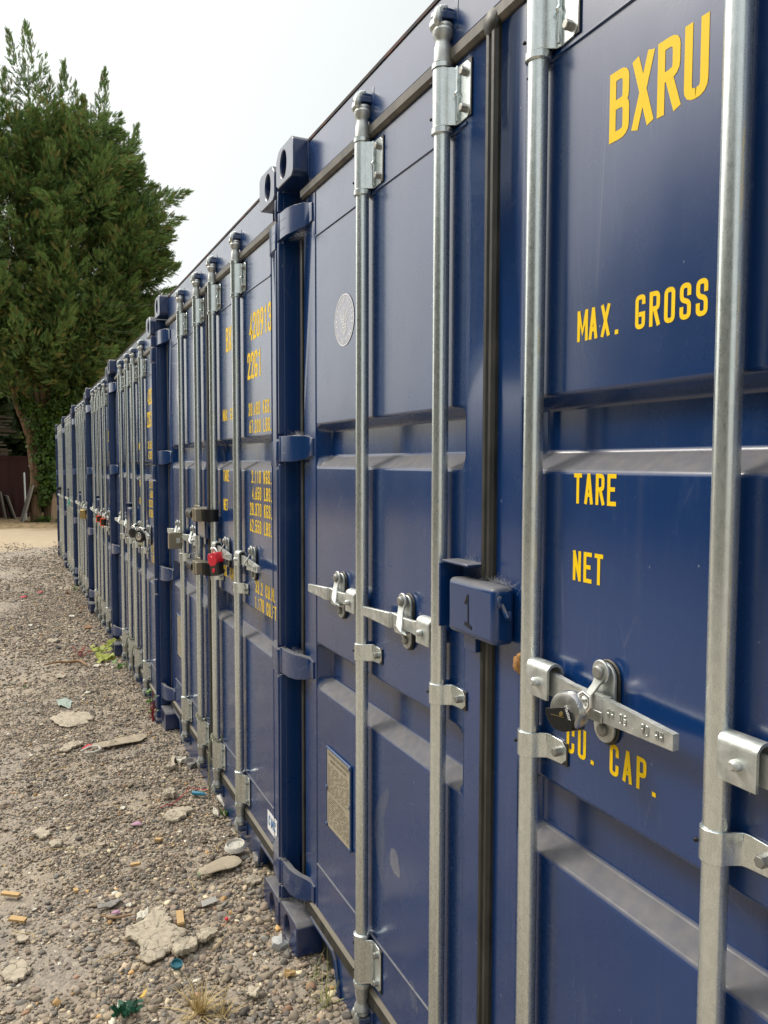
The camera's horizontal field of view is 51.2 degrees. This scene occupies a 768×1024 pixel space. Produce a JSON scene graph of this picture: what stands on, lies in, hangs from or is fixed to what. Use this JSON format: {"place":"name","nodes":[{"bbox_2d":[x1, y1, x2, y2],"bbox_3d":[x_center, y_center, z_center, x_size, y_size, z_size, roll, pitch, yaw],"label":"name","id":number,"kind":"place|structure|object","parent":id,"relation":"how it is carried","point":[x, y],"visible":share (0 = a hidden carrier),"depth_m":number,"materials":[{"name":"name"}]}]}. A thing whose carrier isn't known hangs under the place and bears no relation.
{"place":"outdoors","nodes":[
{"label":"outdoors","id":0,"kind":"place"},
{"bbox_2d":[0,511,353,1023],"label":"ground","id":1,"kind":"structure","parent":0,"point":[39,535],"depth_m":3.42,"materials":[{"name":"gravel"}]},
{"bbox_2d":[0,491,6,518],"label":"leaning board","id":2,"kind":"object","parent":1,"relation":"on","point":[3,507],"visible":1,"depth_m":27.32,"materials":[{"name":"grey"}]},
{"bbox_2d":[0,451,7,455],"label":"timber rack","id":3,"kind":"object","parent":1,"relation":"on","point":[3,453],"visible":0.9,"depth_m":28.19,"materials":[{"name":"brown wood"}]},
{"bbox_2d":[3,494,16,518],"bbox_3d":[-12.817,-0.172,27.465,0.042,0.850,1.112,-22,14,-30],"label":"leaning board","id":4,"kind":"object","parent":1,"relation":"on","point":[9,506],"visible":1,"depth_m":27.27,"materials":[{"name":"grey"}]},
{"bbox_2d":[0,890,20,897],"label":"wood chip","id":5,"kind":"object","parent":1,"relation":"on","point":[10,893],"visible":1,"depth_m":2.97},
{"bbox_2d":[0,456,29,517],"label":"red shipping container","id":6,"kind":"object","parent":1,"relation":"on","point":[13,469],"visible":0.81,"depth_m":28.30,"materials":[{"name":"metal"}]},
{"bbox_2d":[0,959,31,982],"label":"render flake","id":7,"kind":"object","parent":1,"relation":"on","point":[15,971],"visible":1,"depth_m":2.52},
{"bbox_2d":[8,915,27,922],"bbox_3d":[-1.283,1.427,2.811,0.060,0.010,0.022,3,10,7],"label":"wood chip","id":8,"kind":"object","parent":1,"relation":"on","point":[18,919],"visible":1,"depth_m":2.81,"materials":[{"name":"wood"}]},
{"bbox_2d":[15,930,29,942],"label":"render flake","id":9,"kind":"object","parent":1,"relation":"on","point":[21,938],"visible":1,"depth_m":2.70,"materials":[{"name":"concrete"}]},
{"bbox_2d":[23,473,26,519],"bbox_3d":[-12.044,-0.527,26.922,0.121,1.594,0.064,3,4,34],"label":"metal pole","id":10,"kind":"object","parent":1,"relation":"on","point":[24,481],"visible":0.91,"depth_m":26.90,"materials":[{"name":"metal"}]},
{"bbox_2d":[0,312,52,512],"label":"evergreen belt","id":11,"kind":"object","parent":1,"relation":"on","point":[14,443],"visible":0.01,"depth_m":30.50,"materials":[{"name":"green plant"}]},
{"bbox_2d":[20,485,33,522],"bbox_3d":[-11.646,-0.288,26.163,0.042,1.250,0.912,17,-5,-30],"label":"leaning board","id":12,"kind":"object","parent":1,"relation":"on","point":[26,505],"visible":0.93,"depth_m":25.96,"materials":[{"name":"grey"}]},
{"bbox_2d":[31,827,51,838],"bbox_3d":[-1.482,1.392,3.481,0.101,0.017,0.084,1,4,19],"label":"render flake","id":13,"kind":"object","parent":1,"relation":"on","point":[42,832],"visible":1,"depth_m":3.47,"materials":[{"name":"concrete"}]},
{"bbox_2d":[0,17,101,521],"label":"cypress tree","id":14,"kind":"object","parent":1,"relation":"on","point":[21,319],"visible":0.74,"depth_m":24.49,"materials":[{"name":"green plant"}]},
{"bbox_2d":[12,395,54,511],"bbox_3d":[-11.301,-1.894,26.075,1.363,3.811,1.160,-1,4,-25],"label":"ivy","id":15,"kind":"object","parent":14,"relation":"attached to","point":[28,407],"visible":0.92,"depth_m":25.86,"materials":[{"name":"green plant"}]},
{"bbox_2d":[31,514,56,522],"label":"ivy","id":16,"kind":"object","parent":14,"relation":"attached to","point":[42,518],"visible":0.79,"depth_m":25.95,"materials":[{"name":"green plant"}]},
{"bbox_2d":[47,638,58,642],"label":"render flake","id":17,"kind":"object","parent":1,"relation":"on","point":[51,640],"visible":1,"depth_m":7.75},
{"bbox_2d":[50,492,57,522],"bbox_3d":[-10.584,-0.149,25.937,0.400,0.969,0.400,-1,4,-25],"label":"tree stump","id":18,"kind":"object","parent":1,"relation":"on","point":[54,509],"visible":0.51,"depth_m":25.80,"materials":[{"name":"brown wood"}]},
{"bbox_2d":[47,839,62,848],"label":"render flake","id":19,"kind":"object","parent":1,"relation":"on","point":[53,843],"visible":1,"depth_m":3.37,"materials":[{"name":"concrete"}]},
{"bbox_2d":[55,674,65,678],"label":"render flake","id":20,"kind":"object","parent":1,"relation":"on","point":[62,676],"visible":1,"depth_m":6.31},
{"bbox_2d":[55,419,66,565],"bbox_3d":[-3.299,-0.366,16.226,6.058,2.741,2.439,-1,4,-25],"label":"shipping container","id":21,"kind":"object","parent":1,"relation":"on","point":[59,481],"visible":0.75,"depth_m":15.11,"materials":[{"name":"metal"}]},
{"bbox_2d":[55,435,60,545],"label":"door","id":22,"kind":"structure","parent":21,"relation":"in","point":[55,435],"depth_m":15.98,"materials":[{"name":"blue paint"}]},
{"bbox_2d":[56,698,72,707],"bbox_3d":[-2.188,1.319,5.519,0.101,0.020,0.263,-2,4,-32],"label":"plastic scrap","id":23,"kind":"object","parent":1,"relation":"on","point":[66,702],"visible":0.99,"depth_m":5.54,"materials":[{"name":"grey"}]},
{"bbox_2d":[44,659,87,665],"bbox_3d":[-2.631,1.270,6.741,0.382,0.038,0.200,0,4,5],"label":"twig","id":24,"kind":"object","parent":1,"relation":"on","point":[74,661],"visible":1,"depth_m":6.76,"materials":[{"name":"wood"}]},
{"bbox_2d":[62,409,74,583],"bbox_3d":[-2.267,-0.263,13.991,6.058,2.741,2.439,-1,4,-25],"label":"shipping container","id":25,"kind":"object","parent":1,"relation":"on","point":[69,523],"visible":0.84,"depth_m":12.86,"materials":[{"name":"metal"}]},
{"bbox_2d":[62,428,68,557],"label":"door","id":26,"kind":"structure","parent":25,"relation":"in","point":[63,429],"depth_m":13.72,"materials":[{"name":"blue paint"}]},
{"bbox_2d":[58,740,83,752],"bbox_3d":[-1.791,1.335,4.576,0.101,0.019,0.179,2,4,23],"label":"render flake","id":27,"kind":"object","parent":1,"relation":"on","point":[68,746],"visible":1,"depth_m":4.56,"materials":[{"name":"concrete"}]},
{"bbox_2d":[50,711,93,727],"bbox_3d":[-1.998,1.322,5.141,0.262,0.019,0.353,-1,4,-25],"label":"render flake","id":28,"kind":"object","parent":1,"relation":"on","point":[70,719],"visible":1,"depth_m":5.12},
{"bbox_2d":[8,57,150,519],"bbox_3d":[-10.036,-7.218,26.294,4.364,15.044,6.767,-1,4,-25],"label":"cypress tree","id":29,"kind":"object","parent":1,"relation":"on","point":[86,173],"visible":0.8,"depth_m":25.01,"materials":[{"name":"green plant"}]},
{"bbox_2d":[35,371,89,500],"bbox_3d":[-10.553,-2.611,26.379,1.846,4.530,1.582,-1,4,-25],"label":"ivy","id":30,"kind":"object","parent":29,"relation":"attached to","point":[51,470],"visible":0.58,"depth_m":25.99,"materials":[{"name":"green plant"}]},
{"bbox_2d":[49,369,99,417],"bbox_3d":[-10.012,-4.106,27.189,2.958,2.066,2.123,-1,4,-25],"label":"ivy","id":31,"kind":"object","parent":29,"relation":"attached to","point":[78,392],"visible":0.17,"depth_m":26.44,"materials":[{"name":"green plant"}]},
{"bbox_2d":[71,393,89,609],"bbox_3d":[-1.236,-0.161,11.757,6.058,2.741,2.439,-1,4,-25],"label":"shipping container","id":32,"kind":"object","parent":1,"relation":"on","point":[78,419],"visible":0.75,"depth_m":10.61,"materials":[{"name":"metal"}]},
{"bbox_2d":[71,419,80,573],"bbox_3d":[-4.211,-0.191,11.062,0.082,2.226,1.209,-2,4,-25],"label":"door","id":33,"kind":"structure","parent":32,"relation":"in","point":[73,420],"depth_m":11.47,"materials":[{"name":"blue paint"}]},
{"bbox_2d":[80,507,85,518],"bbox_3d":[-3.679,0.011,9.804,0.085,0.145,0.028,2,4,30],"label":"padlock","id":34,"kind":"object","parent":32,"relation":"attached to","point":[82,513],"visible":1,"depth_m":9.79,"materials":[{"name":"gold metal"}]},
{"bbox_2d":[79,411,89,596],"bbox_3d":[-3.697,-0.133,9.995,0.107,2.243,1.305,-1,4,-25],"label":"door","id":35,"kind":"structure","parent":32,"relation":"in","point":[85,411],"depth_m":10.03,"materials":[{"name":"blue paint"}]},
{"bbox_2d":[71,645,91,656],"bbox_3d":[-2.665,1.226,7.077,0.178,0.113,0.163,-1,4,-12],"label":"weed","id":36,"kind":"object","parent":1,"relation":"on","point":[80,652],"visible":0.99,"depth_m":7.07,"materials":[{"name":"brown plant"}]},
{"bbox_2d":[80,745,101,753],"bbox_3d":[-1.620,1.316,4.445,0.084,0.024,0.103,3,4,35],"label":"strap loop","id":37,"kind":"object","parent":1,"relation":"on","point":[92,746],"visible":1,"depth_m":4.44,"materials":[{"name":"beige plastic"}]},
{"bbox_2d":[90,644,110,652],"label":"weed","id":38,"kind":"object","parent":1,"relation":"on","point":[98,649],"visible":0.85,"depth_m":7.16,"materials":[{"name":"yellow plant"}]},
{"bbox_2d":[85,367,119,652],"bbox_3d":[-0.204,-0.058,9.522,6.058,2.741,2.439,-1,4,-25],"label":"shipping container","id":39,"kind":"object","parent":1,"relation":"on","point":[98,477],"visible":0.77,"depth_m":8.33,"materials":[{"name":"metal"}]},
{"bbox_2d":[85,405,99,597],"bbox_3d":[-3.161,-0.097,8.834,0.107,2.243,1.206,-1,4,-25],"label":"door","id":40,"kind":"structure","parent":39,"relation":"in","point":[88,407],"depth_m":9.23,"materials":[{"name":"blue paint"}]},
{"bbox_2d":[96,512,101,521],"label":"padlock","id":41,"kind":"object","parent":39,"relation":"attached to","point":[98,517],"visible":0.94,"depth_m":7.95,"materials":[{"name":"red metal"}]},
{"bbox_2d":[99,598,105,625],"bbox_3d":[-2.873,1.025,8.205,0.063,0.302,0.118,-1,4,-25],"label":"rope","id":42,"kind":"object","parent":39,"relation":"attached to","point":[100,610],"visible":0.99,"depth_m":8.23,"materials":[{"name":"fabric"}]},
{"bbox_2d":[100,515,106,525],"bbox_3d":[-2.652,0.079,7.577,0.052,0.106,0.031,2,4,30],"label":"padlock","id":43,"kind":"object","parent":39,"relation":"attached to","point":[102,521],"visible":1,"depth_m":7.57,"materials":[{"name":"red metal"}]},
{"bbox_2d":[97,389,113,636],"bbox_3d":[-2.665,-0.030,7.760,0.107,2.243,1.305,-1,4,-25],"label":"door","id":44,"kind":"structure","parent":39,"relation":"in","point":[108,469],"depth_m":7.74,"materials":[{"name":"blue paint"}]},
{"bbox_2d":[95,652,115,662],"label":"weed","id":45,"kind":"object","parent":1,"relation":"on","point":[104,657],"visible":0.99,"depth_m":6.84,"materials":[{"name":"yellow plant"}]},
{"bbox_2d":[97,898,121,908],"bbox_3d":[-0.992,1.421,2.907,0.089,0.010,0.043,-3,5,-41],"label":"grey scrap","id":46,"kind":"object","parent":1,"relation":"on","point":[111,903],"visible":1,"depth_m":2.90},
{"bbox_2d":[95,944,127,962],"bbox_3d":[-0.879,1.433,2.599,0.012,0.010,0.125,3,4,38],"label":"straw","id":47,"kind":"object","parent":1,"relation":"on","point":[112,954],"visible":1,"depth_m":2.60,"materials":[{"name":"brown"}]},
{"bbox_2d":[106,637,118,651],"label":"weed","id":48,"kind":"object","parent":1,"relation":"on","point":[110,642],"visible":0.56,"depth_m":7.12,"materials":[{"name":"yellow plant"}]},
{"bbox_2d":[81,734,147,749],"bbox_3d":[-1.548,1.319,4.609,0.377,0.014,0.117,-2,4,-30],"label":"shoe insole","id":49,"kind":"object","parent":1,"relation":"on","point":[125,740],"visible":0.9,"depth_m":4.61,"materials":[{"name":"fabric"}]},
{"bbox_2d":[111,937,119,942],"bbox_3d":[-0.901,1.438,2.694,0.026,0.008,0.024,2,4,26],"label":"render crumb","id":50,"kind":"object","parent":1,"relation":"on","point":[115,940],"visible":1,"depth_m":2.69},
{"bbox_2d":[100,914,136,918],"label":"twig","id":51,"kind":"object","parent":1,"relation":"on","point":[114,917],"visible":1,"depth_m":2.83,"materials":[{"name":"wood"}]},
{"bbox_2d":[112,659,125,667],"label":"weed","id":52,"kind":"object","parent":1,"relation":"on","point":[115,660],"visible":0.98,"depth_m":6.57,"materials":[{"name":"green plant"}]},
{"bbox_2d":[110,999,142,1018],"bbox_3d":[-0.738,1.418,2.299,0.093,0.041,0.074,-1,4,-13],"label":"green scrap","id":53,"kind":"object","parent":1,"relation":"on","point":[133,1006],"visible":1,"depth_m":2.29,"materials":[{"name":"green plastic"}]},
{"bbox_2d":[72,106,193,364],"bbox_3d":[-8.582,-6.573,26.856,3.902,13.700,3.467,0,4,3],"label":"cypress tree","id":54,"kind":"object","parent":1,"relation":"on","point":[158,262],"visible":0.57,"depth_m":26.23,"materials":[{"name":"green plant"}]},
{"bbox_2d":[130,861,140,866],"bbox_3d":[-0.984,1.393,3.175,0.040,0.010,0.016,-8,6,-3],"label":"wood chip","id":55,"kind":"object","parent":1,"relation":"on","point":[138,863],"visible":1,"depth_m":3.17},
{"bbox_2d":[107,317,170,723],"bbox_3d":[0.828,0.044,7.288,6.058,2.741,2.439,-1,4,-25],"label":"shipping container","id":56,"kind":"object","parent":1,"relation":"on","point":[132,408],"visible":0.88,"depth_m":5.86,"materials":[{"name":"metal"}]},
{"bbox_2d":[108,374,134,646],"bbox_3d":[-2.130,0.005,6.599,0.107,2.243,1.206,-1,4,-25],"label":"door","id":57,"kind":"structure","parent":56,"relation":"in","point":[113,386],"depth_m":6.89,"materials":[{"name":"blue paint"}]},
{"bbox_2d":[126,635,134,671],"bbox_3d":[-1.982,1.108,6.275,0.063,0.302,0.118,-1,4,-25],"label":"bar","id":58,"kind":"object","parent":56,"relation":"attached to","point":[127,638],"visible":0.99,"depth_m":6.30,"materials":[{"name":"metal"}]},
{"bbox_2d":[129,526,135,537],"bbox_3d":[-1.796,0.141,5.732,0.072,0.087,0.024,3,4,35],"label":"padlock","id":59,"kind":"object","parent":56,"relation":"attached to","point":[132,531],"visible":0.9,"depth_m":5.72,"materials":[{"name":"black metal"}]},
{"bbox_2d":[131,644,140,681],"bbox_3d":[-1.841,1.127,5.971,0.063,0.302,0.118,-1,4,-25],"label":"bar","id":60,"kind":"object","parent":56,"relation":"attached to","point":[132,660],"visible":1,"depth_m":6.00,"materials":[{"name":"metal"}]},
{"bbox_2d":[135,527,145,542],"bbox_3d":[-1.632,0.153,5.354,0.086,0.104,0.033,2,4,30],"label":"padlock","id":61,"kind":"object","parent":56,"relation":"attached to","point":[140,536],"visible":1,"depth_m":5.34,"materials":[{"name":"black metal"}]},
{"bbox_2d":[127,348,159,709],"bbox_3d":[-1.634,0.072,5.526,0.107,2.243,1.305,-1,4,-25],"label":"door","id":62,"kind":"structure","parent":56,"relation":"in","point":[150,469],"depth_m":5.45,"materials":[{"name":"blue paint"}]},
{"bbox_2d":[138,988,146,997],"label":"yellow leaf","id":63,"kind":"object","parent":1,"relation":"on","point":[143,993],"visible":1,"depth_m":2.38,"materials":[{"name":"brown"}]},
{"bbox_2d":[136,907,150,922],"bbox_3d":[-0.848,1.423,2.823,0.064,0.046,0.057,-3,2,23],"label":"pale stone","id":64,"kind":"object","parent":1,"relation":"on","point":[141,915],"visible":0.67,"depth_m":2.81,"materials":[{"name":"stone"}]},
{"bbox_2d":[146,689,157,720],"bbox_3d":[-1.452,1.216,5.038,0.091,0.206,0.063,0,3,2],"label":"weed","id":65,"kind":"object","parent":1,"relation":"on","point":[151,711],"visible":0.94,"depth_m":5.04,"materials":[{"name":"green plant"}]},
{"bbox_2d":[122,904,186,963],"bbox_3d":[-0.777,1.421,2.709,0.193,0.022,0.295,-3,4,-38],"label":"render flake","id":66,"kind":"object","parent":1,"relation":"on","point":[155,934],"visible":0.99,"depth_m":2.69,"materials":[{"name":"concrete"}]},
{"bbox_2d":[162,787,175,798],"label":"render flake","id":67,"kind":"object","parent":1,"relation":"on","point":[170,792],"visible":1,"depth_m":3.83,"materials":[{"name":"concrete"}]},
{"bbox_2d":[164,755,176,769],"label":"render flake","id":68,"kind":"object","parent":1,"relation":"on","point":[171,765],"visible":1,"depth_m":4.21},
{"bbox_2d":[171,958,182,969],"bbox_3d":[-0.652,1.423,2.523,0.037,0.011,0.037,7,14,-25],"label":"bottle cap","id":69,"kind":"object","parent":1,"relation":"on","point":[176,963],"visible":1,"depth_m":2.52,"materials":[{"name":"teal plastic"}]},
{"bbox_2d":[162,806,193,822],"bbox_3d":[-0.933,1.369,3.636,0.120,0.020,0.150,1,4,6],"label":"render flake","id":70,"kind":"object","parent":1,"relation":"on","point":[176,814],"visible":1,"depth_m":3.63,"materials":[{"name":"concrete"}]},
{"bbox_2d":[176,909,184,926],"bbox_3d":[-0.713,1.422,2.809,0.026,0.015,0.089,-1,4,-17],"label":"wood chip","id":71,"kind":"object","parent":1,"relation":"on","point":[180,918],"visible":0.98,"depth_m":2.79,"materials":[{"name":"wood"}]},
{"bbox_2d":[176,756,186,763],"bbox_3d":[-1.088,1.333,4.307,0.057,0.046,0.086,-6,-2,-13],"label":"pale stone","id":72,"kind":"object","parent":1,"relation":"on","point":[180,760],"visible":0.99,"depth_m":4.30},
{"bbox_2d":[171,936,199,957],"bbox_3d":[-0.655,1.420,2.631,0.073,0.037,0.116,2,4,34],"label":"render flake","id":73,"kind":"object","parent":1,"relation":"on","point":[184,945],"visible":0.99,"depth_m":2.62,"materials":[{"name":"concrete"}]},
{"bbox_2d":[160,787,210,807],"bbox_3d":[-0.970,1.354,3.829,0.262,0.022,0.108,-3,5,-40],"label":"red string","id":74,"kind":"object","parent":1,"relation":"on","point":[182,795],"visible":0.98,"depth_m":3.81,"materials":[{"name":"red"}]},
{"bbox_2d":[187,757,196,769],"bbox_3d":[-1.019,1.331,4.251,0.053,0.067,0.098,-1,4,-14],"label":"pale stone","id":75,"kind":"object","parent":1,"relation":"on","point":[191,763],"visible":0.97,"depth_m":4.24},
{"bbox_2d":[191,791,205,795],"bbox_3d":[-0.886,1.347,3.836,0.073,0.020,0.019,1,4,20],"label":"blue tube","id":76,"kind":"object","parent":1,"relation":"on","point":[198,793],"visible":1,"depth_m":3.83,"materials":[{"name":"blue plastic"}]},
{"bbox_2d":[160,966,240,1023],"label":"grass tuft","id":77,"kind":"object","parent":1,"relation":"on","point":[199,1008],"visible":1,"depth_m":2.31,"materials":[{"name":"beige plant"}]},
{"bbox_2d":[194,926,221,942],"bbox_3d":[-0.594,1.412,2.695,0.061,0.020,0.101,2,4,31],"label":"render flake","id":78,"kind":"object","parent":1,"relation":"on","point":[202,935],"visible":1,"depth_m":2.68,"materials":[{"name":"concrete"}]},
{"bbox_2d":[201,896,216,906],"bbox_3d":[-0.632,1.409,2.902,0.071,0.004,0.044,-2,4,-36],"label":"plastic film","id":79,"kind":"object","parent":1,"relation":"on","point":[208,901],"visible":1,"depth_m":2.90,"materials":[{"name":"grey"}]},
{"bbox_2d":[212,807,218,816],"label":"render flake","id":80,"kind":"object","parent":1,"relation":"on","point":[215,811],"visible":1,"depth_m":3.64,"materials":[{"name":"stone"}]},
{"bbox_2d":[197,856,241,875],"bbox_3d":[-0.648,1.382,3.142,0.184,0.009,0.106,-1,4,-25],"label":"shoe insole","id":81,"kind":"object","parent":1,"relation":"on","point":[225,863],"visible":1,"depth_m":3.13,"materials":[{"name":"beige fabric"}]},
{"bbox_2d":[216,794,223,806],"bbox_3d":[-0.755,1.348,3.744,0.025,0.030,0.107,-2,4,-29],"label":"white tube","id":82,"kind":"object","parent":1,"relation":"on","point":[218,797],"visible":0.62,"depth_m":3.75,"materials":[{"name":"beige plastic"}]},
{"bbox_2d":[200,982,250,1023],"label":"grass tuft","id":83,"kind":"object","parent":1,"relation":"on","point":[222,1011],"visible":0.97,"depth_m":2.29,"materials":[{"name":"beige plant"}]},
{"bbox_2d":[155,166,300,924],"bbox_3d":[1.880,0.091,5.059,6.058,2.741,2.439,-1,4,-25],"label":"shipping container","id":84,"kind":"object","parent":1,"relation":"on","point":[216,310],"visible":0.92,"depth_m":3.49,"materials":[{"name":"metal"}]},
{"bbox_2d":[168,532,184,548],"bbox_3d":[-1.098,0.152,4.246,0.079,0.087,0.076,-1,4,-25],"label":"padlock","id":85,"kind":"object","parent":84,"relation":"attached to","point":[175,541],"visible":0.99,"depth_m":4.25,"materials":[{"name":"silver metal"}]},
{"bbox_2d":[156,294,209,747],"bbox_3d":[-1.077,0.051,4.371,0.107,2.243,1.206,-1,4,-25],"label":"door","id":86,"kind":"structure","parent":84,"relation":"in","point":[171,457],"depth_m":4.36,"materials":[{"name":"blue paint"}]},
{"bbox_2d":[185,505,218,521],"bbox_3d":[-0.857,0.007,3.708,0.080,0.069,0.287,-2,4,-35],"label":"bar clamp lock","id":87,"kind":"object","parent":84,"relation":"attached to","point":[196,513],"visible":1,"depth_m":3.63,"materials":[{"name":"black"}]},
{"bbox_2d":[186,555,217,575],"bbox_3d":[-0.858,0.251,3.723,0.080,0.069,0.287,-2,4,-35],"label":"padlock","id":88,"kind":"object","parent":84,"relation":"attached to","point":[197,566],"visible":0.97,"depth_m":3.65,"materials":[{"name":"metal"}]},
{"bbox_2d":[208,733,221,800],"bbox_3d":[-0.780,1.187,3.723,0.065,0.327,0.074,-1,4,-25],"label":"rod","id":89,"kind":"object","parent":84,"relation":"attached to","point":[209,745],"visible":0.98,"depth_m":3.73,"materials":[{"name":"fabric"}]},
{"bbox_2d":[208,547,223,575],"bbox_3d":[-0.730,0.213,3.483,0.038,0.120,0.070,-3,-9,-45],"label":"padlock","id":90,"kind":"object","parent":84,"relation":"attached to","point":[215,560],"visible":0.99,"depth_m":3.46,"materials":[{"name":"red plastic"}]},
{"bbox_2d":[198,222,282,882],"bbox_3d":[-0.581,0.118,3.298,0.107,2.243,1.305,-1,4,-25],"label":"door","id":91,"kind":"structure","parent":84,"relation":"in","point":[259,443],"depth_m":3.14,"materials":[{"name":"blue paint"}]},
{"bbox_2d":[224,838,246,853],"bbox_3d":[-0.605,1.357,3.267,0.091,0.018,0.091,-7,13,-24],"label":"cup lid","id":92,"kind":"object","parent":1,"relation":"on","point":[235,845],"visible":1,"depth_m":3.26,"materials":[{"name":"beige plastic"}]},
{"bbox_2d":[239,985,261,997],"bbox_3d":[-0.399,1.418,2.381,0.067,0.023,0.046,2,4,21],"label":"stone","id":93,"kind":"object","parent":1,"relation":"on","point":[251,991],"visible":1,"depth_m":2.38,"materials":[{"name":"stone"}]},
{"bbox_2d":[243,874,261,885],"bbox_3d":[-0.496,1.389,3.028,0.065,0.021,0.053,-2,4,-37],"label":"render flake","id":94,"kind":"object","parent":1,"relation":"on","point":[253,879],"visible":1,"depth_m":3.02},
{"bbox_2d":[252,852,262,865],"bbox_3d":[-0.504,1.380,3.195,0.031,0.020,0.088,-1,4,-17],"label":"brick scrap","id":95,"kind":"object","parent":1,"relation":"on","point":[255,857],"visible":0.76,"depth_m":3.17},
{"bbox_2d":[271,933,289,950],"bbox_3d":[-0.351,1.421,2.646,0.069,0.051,0.042,-2,9,38],"label":"pale stone","id":96,"kind":"object","parent":1,"relation":"on","point":[279,942],"visible":1,"depth_m":2.63,"materials":[{"name":"grey"}]},
{"bbox_2d":[283,969,295,976],"bbox_3d":[-0.292,1.427,2.481,0.038,0.023,0.029,9,-4,-13],"label":"sandstone chip","id":97,"kind":"object","parent":1,"relation":"on","point":[288,972],"visible":1,"depth_m":2.48,"materials":[{"name":"brown stone"}]},
{"bbox_2d":[298,951,324,982],"bbox_3d":[-0.233,1.397,2.466,0.137,0.089,0.096,-1,4,-25],"label":"grass tuft","id":98,"kind":"object","parent":1,"relation":"on","point":[315,970],"visible":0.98,"depth_m":2.48,"materials":[{"name":"green"}]},
{"bbox_2d":[298,962,343,1017],"bbox_3d":[-0.179,1.365,2.311,0.216,0.159,0.241,3,4,38],"label":"grass tuft","id":99,"kind":"object","parent":1,"relation":"on","point":[326,994],"visible":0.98,"depth_m":2.34,"materials":[{"name":"yellow"}]},
{"bbox_2d":[276,0,767,1023],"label":"shipping container","id":100,"kind":"object","parent":1,"relation":"on","point":[522,306],"visible":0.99,"depth_m":1.42,"materials":[{"name":"metal"}]},
{"bbox_2d":[278,38,485,1023],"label":"door","id":101,"kind":"structure","parent":100,"relation":"in","point":[400,207],"depth_m":1.98,"materials":[{"name":"blue paint"}]},
{"bbox_2d":[477,575,519,594],"bbox_3d":[0.219,0.134,1.522,0.044,0.038,0.155,-1,4,-25],"label":"cobweb","id":102,"kind":"object","parent":100,"relation":"on","point":[496,581],"visible":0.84,"depth_m":1.51,"materials":[{"name":"grey"}]},
{"bbox_2d":[513,653,519,673],"bbox_3d":[0.245,0.275,1.463,0.018,0.042,0.026,-1,4,-25],"label":"cocoon","id":103,"kind":"object","parent":100,"relation":"attached to","point":[516,663],"visible":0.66,"depth_m":1.46,"materials":[{"name":"brown"}]},
{"bbox_2d":[545,690,591,731],"bbox_3d":[0.290,0.306,1.245,0.069,0.067,0.041,4,-5,45],"label":"padlock","id":104,"kind":"object","parent":100,"relation":"attached to","point":[567,710],"visible":1,"depth_m":1.23,"materials":[{"name":"silver metal"}]},
{"bbox_2d":[449,0,767,1023],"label":"door","id":105,"kind":"structure","parent":100,"relation":"in","point":[635,96],"depth_m":1.22,"materials":[{"name":"blue paint"}]},
{"bbox_2d":[0,0,433,294],"label":"sky","id":106,"kind":"structure","parent":0,"point":[215,89],"materials":[{"name":"white"}]},
{"bbox_3d":[-15.028,-2.656,27.065,4.289,0.085,0.350,-1,4,-25],"label":"plank layer","id":107,"kind":"object","parent":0,"visible":0},
{"bbox_2d":[0,429,15,431],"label":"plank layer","id":108,"kind":"object","parent":107,"relation":"on","point":[4,430],"visible":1,"depth_m":27.89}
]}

